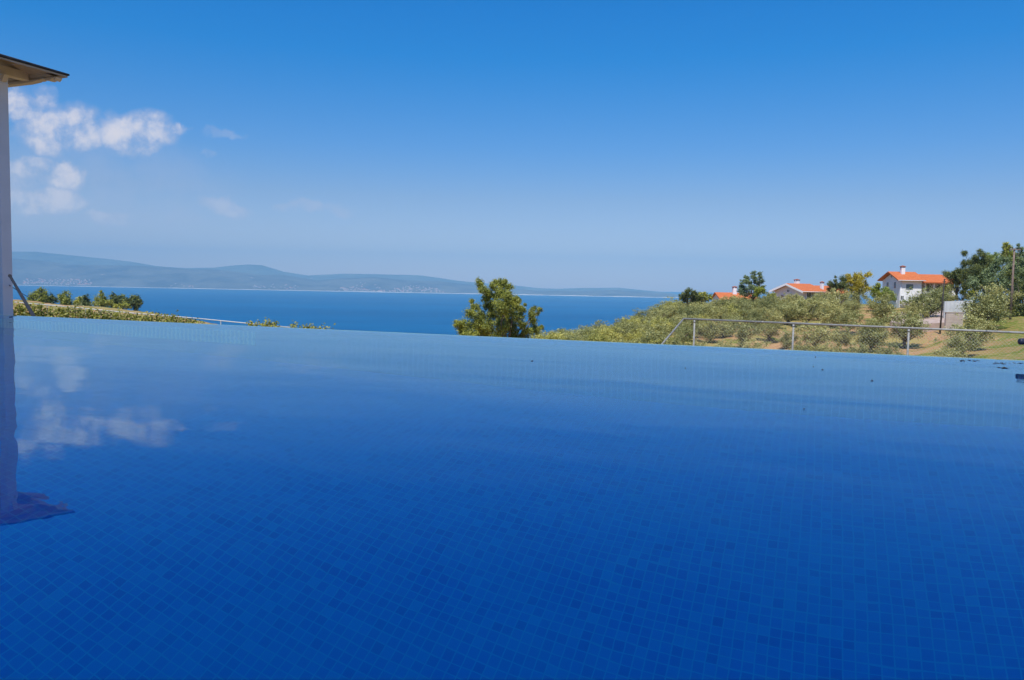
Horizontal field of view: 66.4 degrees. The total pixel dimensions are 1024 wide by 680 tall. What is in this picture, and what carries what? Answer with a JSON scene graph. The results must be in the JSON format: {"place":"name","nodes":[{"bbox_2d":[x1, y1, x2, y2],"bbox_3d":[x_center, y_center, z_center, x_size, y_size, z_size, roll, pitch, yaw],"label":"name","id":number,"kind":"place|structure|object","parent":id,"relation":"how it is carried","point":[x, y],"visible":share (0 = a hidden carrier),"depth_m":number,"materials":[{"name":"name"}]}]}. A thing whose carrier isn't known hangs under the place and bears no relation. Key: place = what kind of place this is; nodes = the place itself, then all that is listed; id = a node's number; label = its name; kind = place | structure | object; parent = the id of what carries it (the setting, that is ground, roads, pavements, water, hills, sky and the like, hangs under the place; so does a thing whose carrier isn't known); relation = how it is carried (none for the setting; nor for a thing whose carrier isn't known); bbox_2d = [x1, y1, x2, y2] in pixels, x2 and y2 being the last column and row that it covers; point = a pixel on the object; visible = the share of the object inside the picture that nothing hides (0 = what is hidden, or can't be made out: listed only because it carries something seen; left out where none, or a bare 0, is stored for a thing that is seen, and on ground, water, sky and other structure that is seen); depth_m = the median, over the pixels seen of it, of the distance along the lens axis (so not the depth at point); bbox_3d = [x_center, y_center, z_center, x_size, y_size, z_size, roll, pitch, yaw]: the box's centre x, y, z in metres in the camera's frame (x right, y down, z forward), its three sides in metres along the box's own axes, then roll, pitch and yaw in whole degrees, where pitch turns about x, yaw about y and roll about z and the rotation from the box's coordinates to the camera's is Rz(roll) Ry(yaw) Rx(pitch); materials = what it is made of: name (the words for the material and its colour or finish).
{"place":"outdoors","nodes":[
{"label":"outdoors","id":0,"kind":"place"},
{"bbox_2d":[12,252,678,294],"bbox_3d":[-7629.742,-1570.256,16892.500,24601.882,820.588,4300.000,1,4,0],"label":"mountains","id":1,"kind":"structure","parent":0,"point":[82,260],"depth_m":16027.35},
{"bbox_2d":[12,258,679,296],"bbox_3d":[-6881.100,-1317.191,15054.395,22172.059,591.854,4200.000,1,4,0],"label":"hills","id":2,"kind":"structure","parent":0,"point":[122,276],"depth_m":13648.31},
{"bbox_2d":[23,278,91,284],"bbox_3d":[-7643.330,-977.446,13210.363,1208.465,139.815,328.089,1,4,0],"label":"seaside town","id":3,"kind":"object","parent":2,"relation":"on","point":[64,280],"visible":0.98,"depth_m":13145.24,"materials":[{"name":"ceramic"}]},
{"bbox_2d":[27,285,677,297],"bbox_3d":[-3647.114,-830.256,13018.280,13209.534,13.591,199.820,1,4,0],"label":"beach","id":4,"kind":"structure","parent":0,"point":[374,291],"depth_m":12967.06,"materials":[{"name":"beige sand"}]},
{"bbox_2d":[13,285,1008,336],"bbox_3d":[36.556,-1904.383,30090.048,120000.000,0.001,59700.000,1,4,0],"label":"sea","id":5,"kind":"structure","parent":0,"point":[430,313],"depth_m":4421.10,"materials":[{"name":"liquid"}]},
{"bbox_2d":[0,0,1023,297],"label":"sky","id":6,"kind":"structure","parent":0,"point":[649,145],"materials":[{"name":"blue"}]},
{"bbox_2d":[13,300,1023,359],"bbox_3d":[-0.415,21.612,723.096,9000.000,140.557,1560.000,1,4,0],"label":"ground","id":7,"kind":"structure","parent":0,"point":[1015,323],"depth_m":94.31,"materials":[{"name":"soil"}]},
{"bbox_2d":[0,54,69,314],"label":"gazebo","id":8,"kind":"object","parent":7,"relation":"on","point":[15,72],"visible":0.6,"depth_m":9.24,"materials":[{"name":"paint"}]},
{"bbox_2d":[8,274,35,315],"bbox_3d":[-4.118,-0.286,6.649,0.034,0.558,4.374,-2,5,-36],"label":"steel strut","id":9,"kind":"object","parent":8,"relation":"attached to","point":[29,309],"visible":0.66,"depth_m":7.05,"materials":[{"name":"grey metal"}]},
{"bbox_2d":[26,286,53,302],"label":"round tree","id":10,"kind":"object","parent":7,"relation":"on","point":[42,294],"visible":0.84,"depth_m":209.58,"materials":[{"name":"green plant"}]},
{"bbox_2d":[54,290,74,304],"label":"round tree","id":11,"kind":"object","parent":7,"relation":"on","point":[64,298],"visible":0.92,"depth_m":209.27,"materials":[{"name":"green plant"}]},
{"bbox_2d":[80,294,91,305],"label":"conifer","id":12,"kind":"object","parent":7,"relation":"on","point":[85,301],"visible":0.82,"depth_m":211.30,"materials":[{"name":"green plant"}]},
{"bbox_2d":[90,290,113,306],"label":"conifer","id":13,"kind":"object","parent":7,"relation":"on","point":[102,300],"visible":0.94,"depth_m":207.30,"materials":[{"name":"green plant"}]},
{"bbox_2d":[13,300,204,323],"bbox_3d":[-18.827,-0.496,33.913,13.299,2.611,2.179,2,4,8],"label":"vine hedge","id":14,"kind":"object","parent":7,"relation":"on","point":[66,312],"visible":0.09,"depth_m":33.57,"materials":[{"name":"green plant"}]},
{"bbox_2d":[107,291,119,308],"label":"conifer","id":15,"kind":"object","parent":7,"relation":"on","point":[115,300],"visible":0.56,"depth_m":211.70,"materials":[{"name":"green plant"}]},
{"bbox_2d":[112,299,131,309],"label":"round bush","id":16,"kind":"object","parent":7,"relation":"on","point":[124,304],"visible":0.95,"depth_m":203.75,"materials":[{"name":"green plant"}]},
{"bbox_2d":[123,293,143,310],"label":"umbrella pine","id":17,"kind":"object","parent":7,"relation":"on","point":[135,302],"visible":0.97,"depth_m":207.64,"materials":[{"name":"green plant"}]},
{"bbox_2d":[15,302,289,327],"bbox_3d":[-18.629,-0.368,34.767,19.262,2.817,0.117,2,4,11],"label":"boundary fence","id":18,"kind":"object","parent":7,"relation":"on","point":[151,314],"visible":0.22,"depth_m":34.08,"materials":[{"name":"metal"}]},
{"bbox_2d":[246,317,279,326],"bbox_3d":[-9.988,0.228,31.230,1.932,2.367,2.194,0,4,-20],"label":"vine bush","id":19,"kind":"object","parent":7,"relation":"on","point":[269,324],"visible":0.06,"depth_m":31.05,"materials":[{"name":"green plant"}]},
{"bbox_2d":[452,277,544,337],"bbox_3d":[-0.709,-0.429,41.904,4.927,5.948,3.680,1,4,0],"label":"broadleaf tree","id":20,"kind":"object","parent":7,"relation":"on","point":[506,318],"visible":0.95,"depth_m":41.31,"materials":[{"name":"green plant"}]},
{"bbox_2d":[532,328,573,339],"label":"olive tree","id":21,"kind":"object","parent":7,"relation":"on","point":[557,335],"visible":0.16,"depth_m":71.90,"materials":[{"name":"green plant"}]},
{"bbox_2d":[574,326,604,338],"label":"olive tree","id":22,"kind":"object","parent":7,"relation":"on","point":[582,331],"visible":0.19,"depth_m":90.43,"materials":[{"name":"green plant"}]},
{"bbox_2d":[580,328,616,341],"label":"olive tree","id":23,"kind":"object","parent":7,"relation":"on","point":[595,338],"visible":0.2,"depth_m":71.89,"materials":[{"name":"green plant"}]},
{"bbox_2d":[592,325,627,341],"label":"olive tree","id":24,"kind":"object","parent":7,"relation":"on","point":[609,331],"visible":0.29,"depth_m":85.49,"materials":[{"name":"green plant"}]},
{"bbox_2d":[611,321,644,340],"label":"olive tree","id":25,"kind":"object","parent":7,"relation":"on","point":[628,327],"visible":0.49,"depth_m":89.00,"materials":[{"name":"green plant"}]},
{"bbox_2d":[623,329,649,342],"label":"olive tree","id":26,"kind":"object","parent":7,"relation":"on","point":[635,335],"visible":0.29,"depth_m":81.35,"materials":[{"name":"green plant"}]},
{"bbox_2d":[630,328,669,344],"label":"olive tree","id":27,"kind":"object","parent":7,"relation":"on","point":[644,339],"visible":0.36,"depth_m":72.36,"materials":[{"name":"green plant"}]},
{"bbox_2d":[642,304,667,319],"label":"olive tree","id":28,"kind":"object","parent":7,"relation":"on","point":[651,308],"visible":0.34,"depth_m":120.54,"materials":[{"name":"green plant"}]},
{"bbox_2d":[645,308,671,323],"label":"olive tree","id":29,"kind":"object","parent":7,"relation":"on","point":[661,314],"visible":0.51,"depth_m":111.86,"materials":[{"name":"green plant"}]},
{"bbox_2d":[638,320,680,343],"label":"olive tree","id":30,"kind":"object","parent":7,"relation":"on","point":[660,327],"visible":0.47,"depth_m":84.28,"materials":[{"name":"green plant"}]},
{"bbox_2d":[659,304,679,317],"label":"olive tree","id":31,"kind":"object","parent":7,"relation":"on","point":[673,310],"visible":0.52,"depth_m":115.01,"materials":[{"name":"green plant"}]},
{"bbox_2d":[661,333,686,344],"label":"olive tree","id":32,"kind":"object","parent":7,"relation":"on","point":[676,341],"visible":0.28,"depth_m":77.82,"materials":[{"name":"green plant"}]},
{"bbox_2d":[670,326,695,342],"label":"olive tree","id":33,"kind":"object","parent":7,"relation":"on","point":[685,337],"visible":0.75,"depth_m":90.89,"materials":[{"name":"green plant"}]},
{"bbox_2d":[672,322,698,338],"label":"olive tree","id":34,"kind":"object","parent":7,"relation":"on","point":[686,327],"visible":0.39,"depth_m":94.90,"materials":[{"name":"green plant"}]},
{"bbox_2d":[672,312,703,333],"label":"olive tree","id":35,"kind":"object","parent":7,"relation":"on","point":[684,316],"visible":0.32,"depth_m":98.19,"materials":[{"name":"green plant"}]},
{"bbox_2d":[678,288,700,305],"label":"dark bush","id":36,"kind":"object","parent":7,"relation":"on","point":[694,296],"visible":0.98,"depth_m":127.46,"materials":[{"name":"green plant"}]},
{"bbox_2d":[674,304,704,324],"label":"olive tree","id":37,"kind":"object","parent":7,"relation":"on","point":[688,310],"visible":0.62,"depth_m":111.08,"materials":[{"name":"green plant"}]},
{"bbox_2d":[696,292,712,303],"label":"dark bush","id":38,"kind":"object","parent":7,"relation":"on","point":[704,297],"visible":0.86,"depth_m":129.48,"materials":[{"name":"green plant"}]},
{"bbox_2d":[691,302,717,317],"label":"olive tree","id":39,"kind":"object","parent":7,"relation":"on","point":[702,307],"visible":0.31,"depth_m":114.53,"materials":[{"name":"green plant"}]},
{"bbox_2d":[692,316,721,342],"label":"olive tree","id":40,"kind":"object","parent":7,"relation":"on","point":[707,333],"visible":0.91,"depth_m":94.91,"materials":[{"name":"green plant"}]},
{"bbox_2d":[704,303,739,324],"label":"olive tree","id":41,"kind":"object","parent":7,"relation":"on","point":[712,312],"visible":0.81,"depth_m":110.37,"materials":[{"name":"green plant"}]},
{"bbox_2d":[712,296,734,309],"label":"olive tree","id":42,"kind":"object","parent":7,"relation":"on","point":[715,301],"visible":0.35,"depth_m":127.10,"materials":[{"name":"green plant"}]},
{"bbox_2d":[714,318,734,337],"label":"olive tree","id":43,"kind":"object","parent":7,"relation":"on","point":[723,327],"visible":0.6,"depth_m":98.53,"materials":[{"name":"green plant"}]},
{"bbox_2d":[719,302,742,317],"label":"olive tree","id":44,"kind":"object","parent":7,"relation":"on","point":[732,308],"visible":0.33,"depth_m":114.09,"materials":[{"name":"green plant"}]},
{"bbox_2d":[712,286,757,309],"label":"red roofed house","id":45,"kind":"structure","parent":7,"relation":"on","point":[716,295],"depth_m":168.48,"materials":[{"name":"ceramic"}]},
{"bbox_2d":[723,316,763,347],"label":"olive tree","id":46,"kind":"object","parent":7,"relation":"on","point":[740,330],"visible":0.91,"depth_m":87.69,"materials":[{"name":"green plant"}]},
{"bbox_2d":[733,297,755,315],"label":"olive tree","id":47,"kind":"object","parent":7,"relation":"on","point":[745,304],"visible":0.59,"depth_m":120.78,"materials":[{"name":"green plant"}]},
{"bbox_2d":[733,307,760,324],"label":"olive tree","id":48,"kind":"object","parent":7,"relation":"on","point":[745,311],"visible":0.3,"depth_m":111.15,"materials":[{"name":"green plant"}]},
{"bbox_2d":[737,270,769,300],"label":"cedar tree","id":49,"kind":"object","parent":7,"relation":"on","point":[742,289],"visible":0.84,"depth_m":145.53,"materials":[{"name":"green plant"}]},
{"bbox_2d":[741,337,771,348],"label":"olive tree","id":50,"kind":"object","parent":7,"relation":"on","point":[759,345],"visible":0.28,"depth_m":72.63,"materials":[{"name":"green plant"}]},
{"bbox_2d":[745,307,769,327],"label":"olive tree","id":51,"kind":"object","parent":7,"relation":"on","point":[758,316],"visible":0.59,"depth_m":105.41,"materials":[{"name":"green plant"}]},
{"bbox_2d":[752,296,780,316],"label":"olive tree","id":52,"kind":"object","parent":7,"relation":"on","point":[767,303],"visible":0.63,"depth_m":120.05,"materials":[{"name":"green plant"}]},
{"bbox_2d":[753,320,790,342],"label":"olive tree","id":53,"kind":"object","parent":7,"relation":"on","point":[770,326],"visible":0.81,"depth_m":94.07,"materials":[{"name":"green plant"}]},
{"bbox_2d":[765,310,784,327],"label":"olive tree","id":54,"kind":"object","parent":7,"relation":"on","point":[774,318],"visible":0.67,"depth_m":106.50,"materials":[{"name":"green plant"}]},
{"bbox_2d":[766,303,805,324],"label":"olive tree","id":55,"kind":"object","parent":7,"relation":"on","point":[787,313],"visible":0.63,"depth_m":110.52,"materials":[{"name":"green plant"}]},
{"bbox_2d":[778,330,798,348],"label":"olive tree","id":56,"kind":"object","parent":7,"relation":"on","point":[785,338],"visible":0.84,"depth_m":88.84,"materials":[{"name":"green plant"}]},
{"bbox_2d":[780,292,802,302],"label":"olive tree","id":57,"kind":"object","parent":7,"relation":"on","point":[791,297],"visible":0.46,"depth_m":139.43,"materials":[{"name":"green plant"}]},
{"bbox_2d":[788,340,815,350],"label":"olive tree","id":58,"kind":"object","parent":7,"relation":"on","point":[802,346],"visible":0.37,"depth_m":71.49,"materials":[{"name":"green plant"}]},
{"bbox_2d":[785,295,823,322],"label":"olive tree","id":59,"kind":"object","parent":7,"relation":"on","point":[809,313],"visible":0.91,"depth_m":108.90,"materials":[{"name":"green plant"}]},
{"bbox_2d":[769,279,847,303],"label":"cream house","id":60,"kind":"structure","parent":7,"relation":"on","point":[796,286],"depth_m":161.36,"materials":[{"name":"ceramic"}]},
{"bbox_2d":[789,318,834,345],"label":"olive tree","id":61,"kind":"object","parent":7,"relation":"on","point":[825,332],"visible":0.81,"depth_m":85.69,"materials":[{"name":"green plant"}]},
{"bbox_2d":[810,339,843,351],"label":"olive tree","id":62,"kind":"object","parent":7,"relation":"on","point":[822,347],"visible":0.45,"depth_m":70.14,"materials":[{"name":"green plant"}]},
{"bbox_2d":[813,299,849,327],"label":"olive tree","id":63,"kind":"object","parent":7,"relation":"on","point":[829,312],"visible":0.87,"depth_m":105.35,"materials":[{"name":"green plant"}]},
{"bbox_2d":[818,287,854,308],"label":"olive tree","id":64,"kind":"object","parent":7,"relation":"on","point":[843,297],"visible":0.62,"depth_m":123.05,"materials":[{"name":"green plant"}]},
{"bbox_2d":[826,275,847,293],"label":"dark tree","id":65,"kind":"object","parent":7,"relation":"on","point":[841,286],"visible":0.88,"depth_m":148.91,"materials":[{"name":"green plant"}]},
{"bbox_2d":[828,326,855,350],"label":"olive tree","id":66,"kind":"object","parent":7,"relation":"on","point":[837,338],"visible":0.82,"depth_m":86.45,"materials":[{"name":"green plant"}]},
{"bbox_2d":[661,318,1023,358],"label":"chain link fence","id":67,"kind":"object","parent":7,"relation":"on","point":[880,327],"visible":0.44,"depth_m":17.99,"materials":[{"name":"metal"}]},
{"bbox_2d":[832,309,868,331],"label":"olive tree","id":68,"kind":"object","parent":7,"relation":"on","point":[852,318],"visible":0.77,"depth_m":100.59,"materials":[{"name":"green plant"}]},
{"bbox_2d":[840,300,864,316],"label":"olive tree","id":69,"kind":"object","parent":7,"relation":"on","point":[853,306],"visible":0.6,"depth_m":119.31,"materials":[{"name":"green plant"}]},
{"bbox_2d":[838,342,872,353],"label":"olive tree","id":70,"kind":"object","parent":7,"relation":"on","point":[849,350],"visible":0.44,"depth_m":67.60,"materials":[{"name":"green plant"}]},
{"bbox_2d":[843,287,869,304],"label":"olive tree","id":71,"kind":"object","parent":7,"relation":"on","point":[856,296],"visible":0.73,"depth_m":144.10,"materials":[{"name":"green plant"}]},
{"bbox_2d":[845,270,872,301],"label":"golden tree","id":72,"kind":"object","parent":7,"relation":"on","point":[857,281],"visible":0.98,"depth_m":144.64,"materials":[{"name":"yellow plant"}]},
{"bbox_2d":[853,316,893,352],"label":"olive tree","id":73,"kind":"object","parent":7,"relation":"on","point":[870,334],"visible":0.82,"depth_m":83.01,"materials":[{"name":"green plant"}]},
{"bbox_2d":[867,282,883,306],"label":"leafy shrub","id":74,"kind":"object","parent":7,"relation":"on","point":[876,288],"visible":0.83,"depth_m":136.86,"materials":[{"name":"green plant"}]},
{"bbox_2d":[860,288,896,321],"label":"olive tree","id":75,"kind":"object","parent":7,"relation":"on","point":[880,312],"visible":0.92,"depth_m":114.56,"materials":[{"name":"green plant"}]},
{"bbox_2d":[872,342,904,354],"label":"olive tree","id":76,"kind":"object","parent":7,"relation":"on","point":[885,351],"visible":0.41,"depth_m":68.11,"materials":[{"name":"green plant"}]},
{"bbox_2d":[881,286,896,302],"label":"leafy shrub","id":77,"kind":"object","parent":7,"relation":"on","point":[888,291],"visible":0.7,"depth_m":136.13,"materials":[{"name":"green plant"}]},
{"bbox_2d":[879,305,931,347],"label":"olive tree","id":78,"kind":"object","parent":7,"relation":"on","point":[912,321],"visible":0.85,"depth_m":90.32,"materials":[{"name":"green plant"}]},
{"bbox_2d":[897,301,928,317],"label":"olive tree","id":79,"kind":"object","parent":7,"relation":"on","point":[908,308],"visible":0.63,"depth_m":110.14,"materials":[{"name":"green plant"}]},
{"bbox_2d":[877,265,955,307],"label":"white house","id":80,"kind":"structure","parent":7,"relation":"on","point":[901,282],"depth_m":144.58,"materials":[{"name":"paint"}]},
{"bbox_2d":[903,285,956,317],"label":"olive tree","id":81,"kind":"object","parent":7,"relation":"on","point":[926,297],"visible":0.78,"depth_m":111.43,"materials":[{"name":"green plant"}]},
{"bbox_2d":[928,283,959,309],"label":"olive tree","id":82,"kind":"object","parent":7,"relation":"on","point":[952,297],"visible":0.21,"depth_m":130.30,"materials":[{"name":"green plant"}]},
{"bbox_2d":[939,278,952,333],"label":"lamp pole","id":83,"kind":"object","parent":7,"relation":"on","point":[944,281],"visible":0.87,"depth_m":96.78,"materials":[{"name":"grey metal"}]},
{"bbox_2d":[931,346,967,357],"bbox_3d":[31.156,1.365,55.826,2.752,2.100,2.712,-2,5,-42],"label":"olive tree","id":84,"kind":"object","parent":7,"relation":"on","point":[946,354],"visible":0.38,"depth_m":55.51,"materials":[{"name":"green plant"}]},
{"bbox_2d":[944,312,963,328],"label":"shed wall","id":85,"kind":"structure","parent":7,"relation":"on","point":[948,321],"depth_m":100.04,"materials":[{"name":"paint"}]},
{"bbox_2d":[941,267,969,300],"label":"pine tree","id":86,"kind":"object","parent":7,"relation":"on","point":[956,276],"visible":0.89,"depth_m":133.22,"materials":[{"name":"green plant"}]},
{"bbox_2d":[930,323,985,356],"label":"olive tree","id":87,"kind":"object","parent":7,"relation":"on","point":[953,344],"visible":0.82,"depth_m":70.40,"materials":[{"name":"green plant"}]},
{"bbox_2d":[941,284,980,300],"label":"clipped hedge","id":88,"kind":"object","parent":7,"relation":"on","point":[965,291],"visible":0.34,"depth_m":135.59,"materials":[{"name":"green plant"}]},
{"bbox_2d":[959,248,993,312],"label":"pine tree","id":89,"kind":"object","parent":7,"relation":"on","point":[975,264],"visible":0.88,"depth_m":126.21,"materials":[{"name":"green plant"}]},
{"bbox_2d":[953,310,999,348],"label":"olive tree","id":90,"kind":"object","parent":7,"relation":"on","point":[971,321],"visible":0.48,"depth_m":75.48,"materials":[{"name":"green plant"}]},
{"bbox_2d":[955,288,1015,329],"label":"olive tree","id":91,"kind":"object","parent":7,"relation":"on","point":[991,309],"visible":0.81,"depth_m":99.92,"materials":[{"name":"green plant"}]},
{"bbox_2d":[964,254,1020,294],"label":"broadleaf tree","id":92,"kind":"object","parent":7,"relation":"on","point":[973,283],"visible":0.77,"depth_m":123.22,"materials":[{"name":"green plant"}]},
{"bbox_2d":[969,254,1023,295],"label":"broadleaf tree","id":93,"kind":"object","parent":7,"relation":"on","point":[983,284],"visible":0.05,"depth_m":137.03,"materials":[{"name":"green plant"}]},
{"bbox_2d":[980,282,1023,314],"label":"olive tree","id":94,"kind":"object","parent":7,"relation":"on","point":[1016,294],"visible":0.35,"depth_m":118.10,"materials":[{"name":"green plant"}]},
{"bbox_2d":[1000,242,1015,311],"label":"tall conifer","id":95,"kind":"object","parent":7,"relation":"on","point":[1005,252],"visible":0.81,"depth_m":126.94,"materials":[{"name":"green plant"}]},
{"bbox_2d":[1002,269,1023,316],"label":"dark tree","id":96,"kind":"object","parent":7,"relation":"on","point":[1019,311],"visible":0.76,"depth_m":117.57,"materials":[{"name":"green plant"}]},
{"bbox_2d":[1009,247,1020,319],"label":"utility pole","id":97,"kind":"object","parent":7,"relation":"on","point":[1012,283],"visible":0.98,"depth_m":111.49,"materials":[{"name":"wood"}]},
{"bbox_2d":[1012,243,1023,303],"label":"tall conifer","id":98,"kind":"object","parent":7,"relation":"on","point":[1019,255],"visible":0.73,"depth_m":128.87,"materials":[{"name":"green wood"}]},
{"bbox_2d":[889,311,944,331],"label":"driveway","id":99,"kind":"structure","parent":0,"point":[934,321],"depth_m":104.40,"materials":[{"name":"concrete"}]},
{"bbox_2d":[943,300,972,318],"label":"garden wall","id":100,"kind":"structure","parent":99,"relation":"on","point":[950,306],"depth_m":108.84,"materials":[{"name":"concrete"}]},
{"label":"pool basin","id":101,"kind":"structure","parent":0,"visible":0},
{"bbox_2d":[0,315,1023,679],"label":"pool water","id":102,"kind":"structure","parent":101,"relation":"in","point":[186,501],"depth_m":0.71,"materials":[{"name":"blue liquid"}]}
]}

